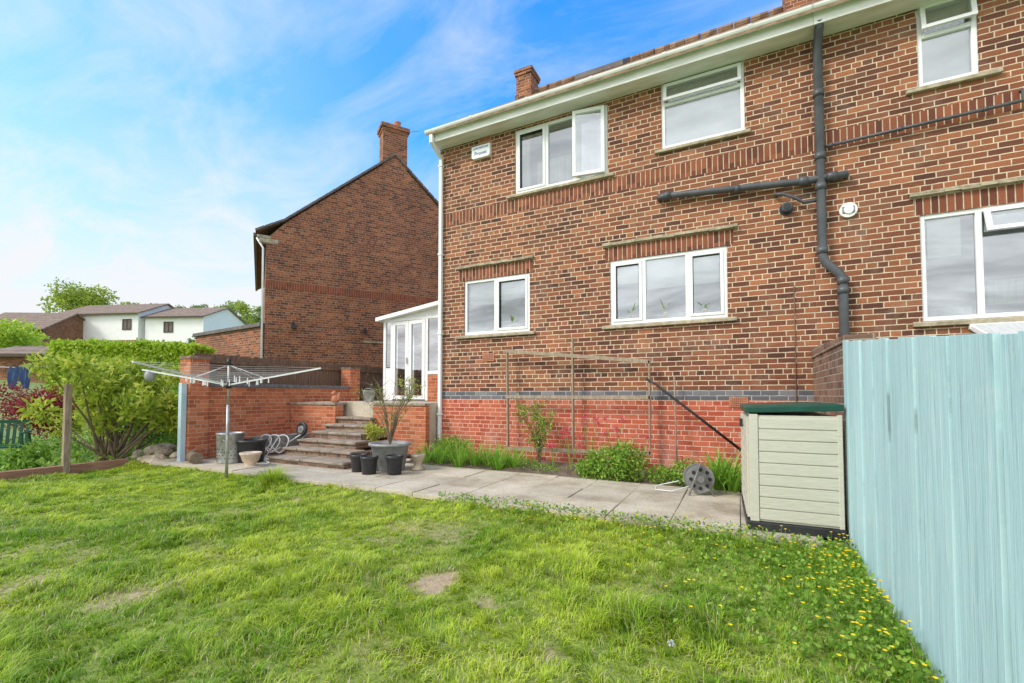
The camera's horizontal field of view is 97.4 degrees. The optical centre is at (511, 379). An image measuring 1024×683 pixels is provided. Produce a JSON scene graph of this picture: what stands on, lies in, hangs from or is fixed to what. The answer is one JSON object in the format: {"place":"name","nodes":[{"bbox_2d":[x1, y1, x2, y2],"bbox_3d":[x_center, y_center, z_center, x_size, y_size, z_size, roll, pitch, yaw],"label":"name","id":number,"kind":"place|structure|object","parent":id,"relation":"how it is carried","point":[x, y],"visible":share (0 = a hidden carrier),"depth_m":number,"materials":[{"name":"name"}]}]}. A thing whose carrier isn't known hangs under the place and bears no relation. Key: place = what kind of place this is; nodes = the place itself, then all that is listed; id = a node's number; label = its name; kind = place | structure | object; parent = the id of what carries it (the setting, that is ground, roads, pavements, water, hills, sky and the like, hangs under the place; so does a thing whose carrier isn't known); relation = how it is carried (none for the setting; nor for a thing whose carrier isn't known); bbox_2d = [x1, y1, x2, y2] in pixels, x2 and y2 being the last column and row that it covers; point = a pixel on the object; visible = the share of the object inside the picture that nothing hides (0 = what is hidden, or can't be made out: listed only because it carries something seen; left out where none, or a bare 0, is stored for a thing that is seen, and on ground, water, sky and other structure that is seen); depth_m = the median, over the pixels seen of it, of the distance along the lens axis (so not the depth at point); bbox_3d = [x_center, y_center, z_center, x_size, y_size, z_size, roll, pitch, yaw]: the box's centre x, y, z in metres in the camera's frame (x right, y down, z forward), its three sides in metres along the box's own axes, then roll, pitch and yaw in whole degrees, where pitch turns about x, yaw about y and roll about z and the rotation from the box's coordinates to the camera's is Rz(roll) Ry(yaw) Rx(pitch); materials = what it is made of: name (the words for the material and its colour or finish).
{"place":"outdoors","nodes":[
{"label":"outdoors","id":0,"kind":"place"},
{"bbox_2d":[149,458,170,466],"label":"stone path","id":1,"kind":"structure","parent":0,"point":[159,464],"depth_m":8.09,"materials":[{"name":"grey stone"}]},
{"bbox_2d":[145,458,160,463],"bbox_3d":[-6.645,1.539,8.351,0.322,0.157,0.187,0,-2,10],"label":"rock","id":2,"kind":"object","parent":1,"relation":"on","point":[150,460],"visible":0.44,"depth_m":8.30,"materials":[{"name":"stone"}]},
{"bbox_2d":[146,454,164,458],"bbox_3d":[-6.712,1.500,8.486,0.244,0.179,0.303,-2,-3,41],"label":"rock","id":3,"kind":"object","parent":1,"relation":"on","point":[156,456],"visible":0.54,"depth_m":8.44,"materials":[{"name":"stone"}]},
{"bbox_2d":[317,400,437,452],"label":"terrace","id":4,"kind":"structure","parent":0,"point":[358,408],"depth_m":9.46,"materials":[{"name":"concrete"}]},
{"bbox_2d":[362,388,375,401],"bbox_3d":[-3.067,0.340,9.652,0.280,0.295,0.277,-1,-2,27],"label":"metal bucket","id":5,"kind":"object","parent":4,"relation":"on","point":[367,397],"visible":0.85,"depth_m":9.55,"materials":[{"name":"metal"}]},
{"bbox_2d":[373,403,428,458],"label":"retaining wall","id":6,"kind":"structure","parent":4,"relation":"on","point":[413,428],"depth_m":8.80,"materials":[{"name":"brick"}]},
{"bbox_2d":[375,301,437,400],"bbox_3d":[-1.516,-0.718,12.520,3.170,2.610,3.050,-1,-2,27],"label":"porch","id":7,"kind":"object","parent":4,"relation":"on","point":[423,318],"visible":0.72,"depth_m":11.56,"materials":[{"name":"white plastic"}]},
{"bbox_2d":[392,321,408,398],"bbox_3d":[-2.891,-0.492,11.687,0.525,2.020,0.060,-1,-2,27],"label":"door","id":8,"kind":"structure","parent":7,"relation":"in","point":[394,326],"depth_m":11.73,"materials":[{"name":"white plastic"}]},
{"bbox_2d":[406,319,425,398],"bbox_3d":[-2.443,-0.501,11.442,0.575,2.020,0.095,-1,-2,27],"label":"door","id":9,"kind":"structure","parent":7,"relation":"in","point":[410,338],"depth_m":11.49,"materials":[{"name":"white plastic"}]},
{"bbox_2d":[397,373,425,401],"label":"shrub","id":10,"kind":"object","parent":4,"relation":"on","point":[409,379],"visible":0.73,"depth_m":9.54,"materials":[{"name":"green plant"}]},
{"bbox_2d":[0,0,781,322],"label":"sky","id":11,"kind":"structure","parent":0,"point":[145,145],"materials":[{"name":"blue"}]},
{"bbox_2d":[0,348,847,543],"bbox_3d":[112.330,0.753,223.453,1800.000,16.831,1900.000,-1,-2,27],"label":"ground","id":12,"kind":"structure","parent":0,"point":[32,385],"depth_m":13.66,"materials":[{"name":"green plant"}]},
{"bbox_2d":[0,419,31,468],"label":"garden chair","id":13,"kind":"object","parent":12,"relation":"on","point":[27,433],"visible":0.84,"depth_m":8.29,"materials":[{"name":"green plastic"}]},
{"bbox_2d":[0,317,49,348],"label":"garden tree","id":14,"kind":"object","parent":12,"relation":"on","point":[16,334],"visible":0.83,"depth_m":26.00,"materials":[{"name":"green plant"}]},
{"bbox_2d":[0,436,55,469],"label":"garden shrub","id":15,"kind":"object","parent":12,"relation":"on","point":[30,451],"visible":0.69,"depth_m":7.94,"materials":[{"name":"green plant"}]},
{"bbox_2d":[0,382,82,443],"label":"red maple","id":16,"kind":"object","parent":12,"relation":"on","point":[11,410],"visible":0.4,"depth_m":9.66,"materials":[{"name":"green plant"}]},
{"bbox_2d":[0,312,85,345],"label":"distant house","id":17,"kind":"structure","parent":12,"relation":"on","point":[61,326],"depth_m":47.59,"materials":[{"name":"brown brick"}]},
{"bbox_2d":[0,346,100,382],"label":"distant outbuilding","id":18,"kind":"structure","parent":12,"relation":"on","point":[14,356],"depth_m":22.40,"materials":[{"name":"brown brick"}]},
{"bbox_2d":[0,458,128,480],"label":"timber edging","id":19,"kind":"object","parent":12,"relation":"on","point":[74,468],"visible":0.51,"depth_m":7.48,"materials":[{"name":"brown wood"}]},
{"bbox_2d":[61,384,72,473],"bbox_3d":[-7.497,0.875,7.579,0.090,1.580,0.090,-1,-2,27],"label":"wooden post","id":20,"kind":"object","parent":12,"relation":"on","point":[66,426],"visible":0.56,"depth_m":7.55,"materials":[{"name":"brown wood"}]},
{"bbox_2d":[37,277,119,312],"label":"tree","id":21,"kind":"object","parent":12,"relation":"on","point":[71,299],"visible":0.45,"depth_m":58.92,"materials":[{"name":"green plant"}]},
{"bbox_2d":[0,432,176,470],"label":"ground cover","id":22,"kind":"object","parent":12,"relation":"on","point":[42,461],"visible":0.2,"depth_m":9.06,"materials":[{"name":"green plant"}]},
{"bbox_2d":[154,447,173,455],"bbox_3d":[-6.864,1.437,8.872,0.275,0.180,0.388,0,-2,2],"label":"rock","id":23,"kind":"object","parent":22,"relation":"on","point":[166,451],"visible":0.72,"depth_m":8.79,"materials":[{"name":"stone"}]},
{"bbox_2d":[156,443,176,449],"bbox_3d":[-7.076,1.380,9.161,0.277,0.178,0.431,-2,-3,40],"label":"rock","id":24,"kind":"object","parent":22,"relation":"on","point":[171,446],"visible":0.43,"depth_m":9.13,"materials":[{"name":"stone"}]},
{"bbox_2d":[12,348,179,460],"bbox_3d":[-7.520,0.556,8.672,2.647,2.232,2.819,1,-2,-29],"label":"rhododendron","id":25,"kind":"object","parent":12,"relation":"on","point":[100,383],"visible":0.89,"depth_m":8.40,"materials":[{"name":"green plant"}]},
{"bbox_2d":[60,303,173,341],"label":"distant house","id":26,"kind":"structure","parent":12,"relation":"on","point":[126,322],"depth_m":49.55,"materials":[{"name":"white paint"}]},
{"bbox_2d":[122,319,131,329],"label":"window","id":27,"kind":"structure","parent":26,"relation":"in","point":[126,323],"depth_m":49.16,"materials":[{"name":"glass"}]},
{"bbox_2d":[42,337,217,434],"bbox_3d":[-11.703,0.262,13.909,4.462,3.109,1.363,0,-2,-2],"label":"hedge","id":28,"kind":"object","parent":12,"relation":"on","point":[144,350],"visible":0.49,"depth_m":13.48,"materials":[{"name":"green plant"}]},
{"bbox_2d":[100,404,172,447],"bbox_3d":[-8.257,1.123,10.337,1.645,1.448,1.785,-1,-2,27],"label":"garden shrub","id":29,"kind":"object","parent":12,"relation":"on","point":[149,436],"visible":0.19,"depth_m":10.17,"materials":[{"name":"green plant"}]},
{"bbox_2d":[153,430,176,455],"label":"garden shrub","id":30,"kind":"object","parent":12,"relation":"on","point":[170,439],"visible":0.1,"depth_m":9.92,"materials":[{"name":"green plant"}]},
{"bbox_2d":[140,307,247,355],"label":"distant house","id":31,"kind":"structure","parent":12,"relation":"on","point":[177,324],"depth_m":49.23,"materials":[{"name":"white render"},{"name":"grey brown tile"}]},
{"bbox_2d":[163,322,172,332],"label":"window","id":32,"kind":"structure","parent":31,"relation":"in","point":[167,326],"depth_m":49.08,"materials":[{"name":"glass"}]},
{"bbox_2d":[189,304,208,307],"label":"tree","id":33,"kind":"object","parent":12,"relation":"on","point":[201,306],"visible":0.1,"depth_m":101.14,"materials":[{"name":"green plant"}]},
{"bbox_2d":[192,323,264,357],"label":"outbuilding","id":34,"kind":"structure","parent":12,"relation":"on","point":[242,340],"depth_m":15.06,"materials":[{"name":"brown brick"}]},
{"bbox_2d":[222,300,239,313],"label":"tree","id":35,"kind":"object","parent":12,"relation":"on","point":[231,305],"visible":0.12,"depth_m":124.78,"materials":[{"name":"green plant"}]},
{"bbox_2d":[234,300,256,319],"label":"tree","id":36,"kind":"object","parent":12,"relation":"on","point":[243,309],"visible":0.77,"depth_m":107.53,"materials":[{"name":"green plant"}]},
{"bbox_2d":[245,306,260,323],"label":"tree","id":37,"kind":"object","parent":12,"relation":"on","point":[251,321],"visible":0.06,"depth_m":99.60,"materials":[{"name":"green plant"}]},
{"bbox_2d":[248,306,263,322],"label":"tree","id":38,"kind":"object","parent":12,"relation":"on","point":[255,318],"visible":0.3,"depth_m":97.98,"materials":[{"name":"green plant"}]},
{"bbox_2d":[179,356,360,460],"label":"garden wall","id":39,"kind":"structure","parent":12,"relation":"on","point":[259,410],"depth_m":9.14,"materials":[{"name":"brick"}]},
{"bbox_2d":[194,353,424,400],"bbox_3d":[-4.459,0.454,12.024,0.060,1.732,7.492,-1,-2,27],"label":"panel fence","id":40,"kind":"object","parent":12,"relation":"on","point":[327,374],"visible":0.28,"depth_m":10.69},
{"bbox_2d":[253,121,438,370],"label":"gable house","id":41,"kind":"structure","parent":12,"relation":"on","point":[339,269],"depth_m":15.60,"materials":[{"name":"brown brick"}]},
{"bbox_2d":[424,4,816,473],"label":"brick house","id":42,"kind":"structure","parent":12,"relation":"on","point":[560,226],"depth_m":7.37,"materials":[{"name":"brick"}]},
{"bbox_2d":[455,273,534,338],"bbox_3d":[-0.245,-1.360,8.702,1.690,1.135,0.545,-1,-2,27],"label":"window","id":43,"kind":"structure","parent":42,"relation":"in","point":[495,299],"depth_m":8.66,"materials":[{"name":"white plastic"}]},
{"bbox_2d":[508,314,518,326],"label":"house plant","id":44,"kind":"object","parent":42,"relation":"in","point":[513,322],"visible":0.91,"depth_m":8.38,"materials":[{"name":"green plant"}]},
{"bbox_2d":[506,105,613,199],"bbox_3d":[0.896,-4.019,8.182,2.020,1.275,0.615,-1,-2,27],"label":"window","id":45,"kind":"structure","parent":42,"relation":"in","point":[576,156],"depth_m":8.19,"materials":[{"name":"white plastic"}]},
{"bbox_2d":[505,338,650,454],"bbox_3d":[1.029,0.280,7.582,2.547,1.950,0.075,-1,-2,27],"label":"trellis","id":46,"kind":"object","parent":42,"relation":"attached to","point":[572,355],"visible":0.94,"depth_m":7.56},
{"bbox_2d":[622,301,638,317],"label":"house plant","id":47,"kind":"object","parent":42,"relation":"in","point":[632,313],"visible":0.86,"depth_m":7.41,"materials":[{"name":"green plant"}]},
{"bbox_2d":[658,300,671,317],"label":"house plant","id":48,"kind":"object","parent":42,"relation":"in","point":[665,314],"visible":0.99,"depth_m":7.17,"materials":[{"name":"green plant"}]},
{"bbox_2d":[602,246,736,329],"bbox_3d":[2.520,-1.413,7.313,2.020,1.145,0.545,-1,-2,27],"label":"window","id":49,"kind":"structure","parent":42,"relation":"in","point":[682,280],"depth_m":7.27,"materials":[{"name":"white plastic"}]},
{"bbox_2d":[645,378,740,451],"bbox_3d":[2.626,0.494,6.577,1.375,1.063,0.055,-2,-3,37],"label":"drain hose","id":50,"kind":"object","parent":42,"relation":"attached to","point":[695,415],"visible":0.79,"depth_m":6.53,"materials":[{"name":"black plastic"}]},
{"bbox_2d":[655,61,750,154],"bbox_3d":[3.009,-4.185,7.156,1.360,1.135,0.559,-1,-2,27],"label":"window","id":51,"kind":"structure","parent":42,"relation":"in","point":[716,111],"depth_m":7.02,"materials":[{"name":"white plastic"}]},
{"bbox_2d":[698,301,710,311],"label":"house plant","id":52,"kind":"object","parent":42,"relation":"in","point":[705,306],"visible":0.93,"depth_m":6.91,"materials":[{"name":"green plant"}]},
{"bbox_2d":[811,333,875,534],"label":"boundary wall","id":53,"kind":"structure","parent":12,"relation":"on","point":[828,380],"depth_m":4.89,"materials":[{"name":"brick"}]},
{"bbox_2d":[843,331,1023,682],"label":"garden fence","id":54,"kind":"object","parent":12,"relation":"on","point":[934,440],"visible":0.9,"depth_m":1.97,"materials":[{"name":"blue wood"}]},
{"bbox_2d":[0,460,943,682],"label":"lawn","id":55,"kind":"structure","parent":0,"point":[435,583],"depth_m":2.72,"materials":[{"name":"green plant"}]},
{"bbox_2d":[132,359,320,478],"bbox_3d":[-4.357,0.641,6.897,2.165,1.900,2.165,2,-3,-37],"label":"rotary clothes dryer","id":56,"kind":"object","parent":55,"relation":"on","point":[149,375],"visible":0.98,"depth_m":6.86,"materials":[{"name":"metal"}]},
{"bbox_2d":[386,491,943,682],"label":"weeds","id":57,"kind":"object","parent":55,"relation":"on","point":[875,612],"visible":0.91,"depth_m":2.87,"materials":[{"name":"green plant"}]},
{"bbox_2d":[667,639,674,676],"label":"dandelion","id":58,"kind":"object","parent":55,"relation":"on","point":[670,643],"visible":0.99,"depth_m":2.10,"materials":[{"name":"white plant"}]},
{"bbox_2d":[496,499,937,682],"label":"buttercups","id":59,"kind":"object","parent":55,"relation":"on","point":[885,596],"visible":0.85,"depth_m":2.81,"materials":[{"name":"yellow plant"}]},
{"bbox_2d":[152,450,850,549],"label":"paving","id":60,"kind":"structure","parent":0,"point":[720,506],"depth_m":5.63,"materials":[{"name":"concrete"}]},
{"bbox_2d":[177,383,186,461],"bbox_3d":[-6.016,0.852,8.200,0.100,1.570,0.090,-1,-2,27],"label":"wooden post","id":61,"kind":"object","parent":60,"relation":"on","point":[182,407],"visible":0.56,"depth_m":8.17,"materials":[{"name":"blue paint"}]},
{"bbox_2d":[185,449,202,463],"bbox_3d":[-5.622,1.355,7.963,0.211,0.251,0.433,2,-3,-43],"label":"rock","id":62,"kind":"object","parent":60,"relation":"on","point":[193,456],"visible":1,"depth_m":7.83,"materials":[{"name":"grey stone"}]},
{"bbox_2d":[216,431,244,463],"bbox_3d":[-5.030,1.216,8.033,0.450,0.530,0.450,-1,-2,27],"label":"galvanised bin","id":63,"kind":"object","parent":60,"relation":"on","point":[221,445],"visible":0.69,"depth_m":7.86,"materials":[{"name":"metal"}]},
{"bbox_2d":[239,451,261,465],"bbox_3d":[-4.427,1.352,7.624,0.340,0.230,0.340,-1,-2,27],"label":"cream planter","id":64,"kind":"object","parent":60,"relation":"on","point":[250,458],"visible":1,"depth_m":7.53,"materials":[{"name":"ceramic"}]},
{"bbox_2d":[236,438,267,462],"bbox_3d":[-4.686,1.283,8.093,0.502,0.400,0.502,-1,-2,27],"label":"plant pot","id":65,"kind":"object","parent":60,"relation":"on","point":[253,444],"visible":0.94,"depth_m":7.93,"materials":[{"name":"black plastic"}]},
{"bbox_2d":[261,434,288,463],"bbox_3d":[-4.444,1.274,8.465,0.461,0.437,1.298,1,-2,-35],"label":"garden hose","id":66,"kind":"object","parent":60,"relation":"on","point":[273,445],"visible":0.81,"depth_m":8.64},
{"bbox_2d":[250,422,311,451],"bbox_3d":[-4.648,1.146,9.118,1.329,0.593,0.654,-1,-2,22],"label":"wheelbarrow","id":67,"kind":"object","parent":60,"relation":"on","point":[301,432],"visible":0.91,"depth_m":8.88,"materials":[{"name":"metal"}]},
{"bbox_2d":[290,402,345,437],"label":"retaining wall","id":68,"kind":"structure","parent":60,"relation":"on","point":[314,416],"depth_m":9.73,"materials":[{"name":"brick"}]},
{"bbox_2d":[331,391,340,401],"bbox_3d":[-3.772,0.365,9.670,0.242,0.265,0.166,-1,-2,27],"label":"squirrel ornament","id":69,"kind":"object","parent":68,"relation":"on","point":[336,398],"visible":0.98,"depth_m":9.62,"materials":[{"name":"ceramic"}]},
{"bbox_2d":[267,416,411,468],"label":"garden steps","id":70,"kind":"structure","parent":60,"relation":"on","point":[334,445],"depth_m":8.22,"materials":[{"name":"stone"}]},
{"bbox_2d":[350,453,366,471],"bbox_3d":[-2.416,1.313,7.084,0.262,0.270,0.262,-1,-2,27],"label":"plant pot","id":71,"kind":"object","parent":60,"relation":"on","point":[355,462],"visible":0.67,"depth_m":6.98,"materials":[{"name":"black plastic"}]},
{"bbox_2d":[360,455,377,474],"bbox_3d":[-2.180,1.305,6.864,0.272,0.270,0.272,-1,-2,27],"label":"plant pot","id":72,"kind":"object","parent":60,"relation":"on","point":[368,464],"visible":1,"depth_m":6.77,"materials":[{"name":"black plastic"}]},
{"bbox_2d":[368,440,410,471],"bbox_3d":[-1.977,1.240,7.291,0.674,0.430,0.674,-1,-2,27],"label":"plant pot","id":73,"kind":"object","parent":60,"relation":"on","point":[381,449],"visible":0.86,"depth_m":7.06,"materials":[{"name":"grey plastic"}]},
{"bbox_2d":[360,419,389,441],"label":"shrub","id":74,"kind":"object","parent":73,"relation":"in","point":[372,430],"visible":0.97,"depth_m":7.87,"materials":[{"name":"yellow plant"}]},
{"bbox_2d":[353,373,424,443],"bbox_3d":[-1.931,0.492,7.288,0.940,1.152,0.948,-2,-3,44],"label":"potted shrub","id":75,"kind":"object","parent":73,"relation":"on","point":[393,426],"visible":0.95,"depth_m":7.26,"materials":[{"name":"green plant"}]},
{"bbox_2d":[385,454,403,474],"bbox_3d":[-1.790,1.300,6.859,0.272,0.280,0.272,-1,-2,27],"label":"plant pot","id":76,"kind":"object","parent":60,"relation":"on","point":[394,462],"visible":1,"depth_m":6.76,"materials":[{"name":"black plastic"}]},
{"bbox_2d":[410,453,425,470],"bbox_3d":[-1.512,1.328,7.233,0.250,0.250,0.250,-1,-2,27],"label":"stone urn","id":77,"kind":"object","parent":60,"relation":"on","point":[417,459],"visible":1,"depth_m":7.16,"materials":[{"name":"beige stone"}]},
{"bbox_2d":[655,462,714,495],"bbox_3d":[2.124,1.197,5.585,0.728,0.406,0.320,-2,-3,39],"label":"hose reel","id":78,"kind":"object","parent":60,"relation":"on","point":[698,478],"visible":1,"depth_m":5.41,"materials":[{"name":"grey plastic"}]},
{"bbox_2d":[739,402,846,540],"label":"garden store","id":79,"kind":"structure","parent":60,"relation":"on","point":[792,470],"depth_m":3.88,"materials":[{"name":"beige plastic"}]},
{"bbox_2d":[739,413,747,498],"bbox_3d":[2.487,0.819,4.839,0.079,0.900,0.650,-1,-2,25],"label":"door","id":80,"kind":"structure","parent":79,"relation":"in","point":[741,415],"depth_m":4.75,"materials":[{"name":"beige plastic"}]},
{"bbox_2d":[743,415,749,516],"bbox_3d":[2.264,0.801,4.325,0.051,0.900,0.559,-1,-2,25],"label":"door","id":81,"kind":"structure","parent":79,"relation":"in","point":[745,417],"depth_m":4.11,"materials":[{"name":"beige plastic"}]},
{"bbox_2d":[407,454,741,491],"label":"flower bed soil","id":82,"kind":"structure","parent":0,"point":[563,471],"depth_m":7.06,"materials":[{"name":"brown soil"}]},
{"bbox_2d":[430,433,471,457],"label":"border plant","id":83,"kind":"object","parent":82,"relation":"on","point":[445,444],"visible":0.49,"depth_m":8.25,"materials":[{"name":"green plant"}]},
{"bbox_2d":[409,436,533,469],"bbox_3d":[-0.716,1.220,7.650,2.673,0.495,1.236,-1,-2,27],"label":"strappy plant","id":84,"kind":"object","parent":82,"relation":"on","point":[493,460],"visible":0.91,"depth_m":7.50,"materials":[{"name":"green plant"}]},
{"bbox_2d":[511,393,559,462],"bbox_3d":[0.456,0.830,7.492,0.846,1.189,0.692,1,-2,-29],"label":"climbing rose","id":85,"kind":"object","parent":82,"relation":"on","point":[538,444],"visible":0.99,"depth_m":7.51,"materials":[{"name":"green plant"}]},
{"bbox_2d":[516,458,570,472],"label":"border plant","id":86,"kind":"object","parent":82,"relation":"on","point":[534,463],"visible":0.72,"depth_m":7.18,"materials":[{"name":"green plant"}]},
{"bbox_2d":[547,435,565,467],"bbox_3d":[0.715,1.144,7.132,0.320,0.552,0.164,0,-2,8],"label":"valerian","id":87,"kind":"object","parent":82,"relation":"on","point":[552,445],"visible":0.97,"depth_m":7.11,"materials":[{"name":"pink plant"}]},
{"bbox_2d":[559,426,582,467],"bbox_3d":[0.943,1.064,7.007,0.419,0.706,0.256,-1,-2,34],"label":"valerian","id":88,"kind":"object","parent":82,"relation":"on","point":[578,436],"visible":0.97,"depth_m":7.01,"materials":[{"name":"pink plant"}]},
{"bbox_2d":[580,414,602,458],"bbox_3d":[1.210,0.965,6.933,0.163,0.896,0.395,1,-2,-30],"label":"valerian","id":89,"kind":"object","parent":82,"relation":"on","point":[595,419],"visible":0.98,"depth_m":6.88,"materials":[{"name":"pink plant"}]},
{"bbox_2d":[570,436,650,481],"bbox_3d":[1.416,1.200,6.507,1.175,0.771,0.658,-1,-2,27],"label":"border plant","id":90,"kind":"object","parent":82,"relation":"on","point":[596,467],"visible":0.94,"depth_m":6.37,"materials":[{"name":"green plant"}]},
{"bbox_2d":[601,415,623,468],"bbox_3d":[1.467,0.962,6.557,0.349,0.876,0.233,-1,-2,27],"label":"valerian","id":91,"kind":"object","parent":82,"relation":"on","point":[615,427],"visible":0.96,"depth_m":6.54,"materials":[{"name":"pink plant"}]},
{"bbox_2d":[630,436,648,477],"bbox_3d":[1.811,1.077,6.311,0.283,0.630,0.234,-1,-2,27],"label":"valerian","id":92,"kind":"object","parent":82,"relation":"on","point":[642,448],"visible":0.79,"depth_m":6.31,"materials":[{"name":"pink plant"}]},
{"bbox_2d":[642,457,693,486],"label":"border plant","id":93,"kind":"object","parent":82,"relation":"on","point":[669,474],"visible":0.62,"depth_m":6.10,"materials":[{"name":"green plant"}]},
{"bbox_2d":[673,375,677,468],"bbox_3d":[2.471,0.638,6.798,0.023,1.403,0.229,0,-2,13],"label":"garden cane","id":94,"kind":"object","parent":82,"relation":"on","point":[675,419],"visible":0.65,"depth_m":6.79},
{"bbox_2d":[680,443,741,492],"bbox_3d":[2.690,1.106,5.774,1.193,0.592,1.124,2,-3,-37],"label":"strappy plant","id":95,"kind":"object","parent":82,"relation":"on","point":[727,476],"visible":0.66,"depth_m":5.62,"materials":[{"name":"green plant"}]},
{"bbox_2d":[657,0,1023,345],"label":"brick house","id":96,"kind":"structure","parent":0,"point":[916,179],"depth_m":5.83,"materials":[{"name":"brick"}]},
{"bbox_2d":[905,0,1002,95],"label":"window","id":97,"kind":"structure","parent":96,"relation":"in","point":[942,50],"depth_m":5.72,"materials":[{"name":"white plastic"}]},
{"bbox_2d":[913,202,1023,326],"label":"window","id":98,"kind":"structure","parent":96,"relation":"in","point":[971,269],"depth_m":5.71,"materials":[{"name":"white plastic"}]},
{"bbox_2d":[968,321,1023,333],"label":"lean to","id":99,"kind":"object","parent":96,"relation":"attached to","point":[1007,327],"visible":0.46,"depth_m":5.22,"materials":[{"name":"white plastic"}]},
{"bbox_3d":[-11.977,0.678,10.806,4.133,2.200,2.235,-1,-2,27],"label":"washing line","id":100,"kind":"object","parent":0,"visible":0},
{"bbox_2d":[7,367,30,388],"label":"hanging trousers","id":101,"kind":"object","parent":100,"relation":"hanging from","point":[14,374],"visible":0.87,"depth_m":10.72,"materials":[{"name":"blue fabric"}]},
{"bbox_3d":[-6.986,1.509,8.780,0.127,0.085,0.196,0,-2,13],"label":"rock","id":102,"kind":"object","parent":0,"visible":0},
{"bbox_2d":[143,444,166,454],"bbox_3d":[-7.003,1.396,8.838,0.271,0.223,0.392,-1,-2,34],"label":"rock","id":103,"kind":"object","parent":102,"relation":"on","point":[150,450],"visible":0.66,"depth_m":8.72,"materials":[{"name":"stone"}]},
{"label":"rock","id":104,"kind":"object","parent":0,"visible":0},
{"bbox_2d":[132,449,143,454],"bbox_3d":[-7.281,1.440,8.793,0.178,0.151,0.255,-1,-2,26],"label":"rock","id":105,"kind":"object","parent":104,"relation":"on","point":[139,451],"visible":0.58,"depth_m":8.72,"materials":[{"name":"stone"}]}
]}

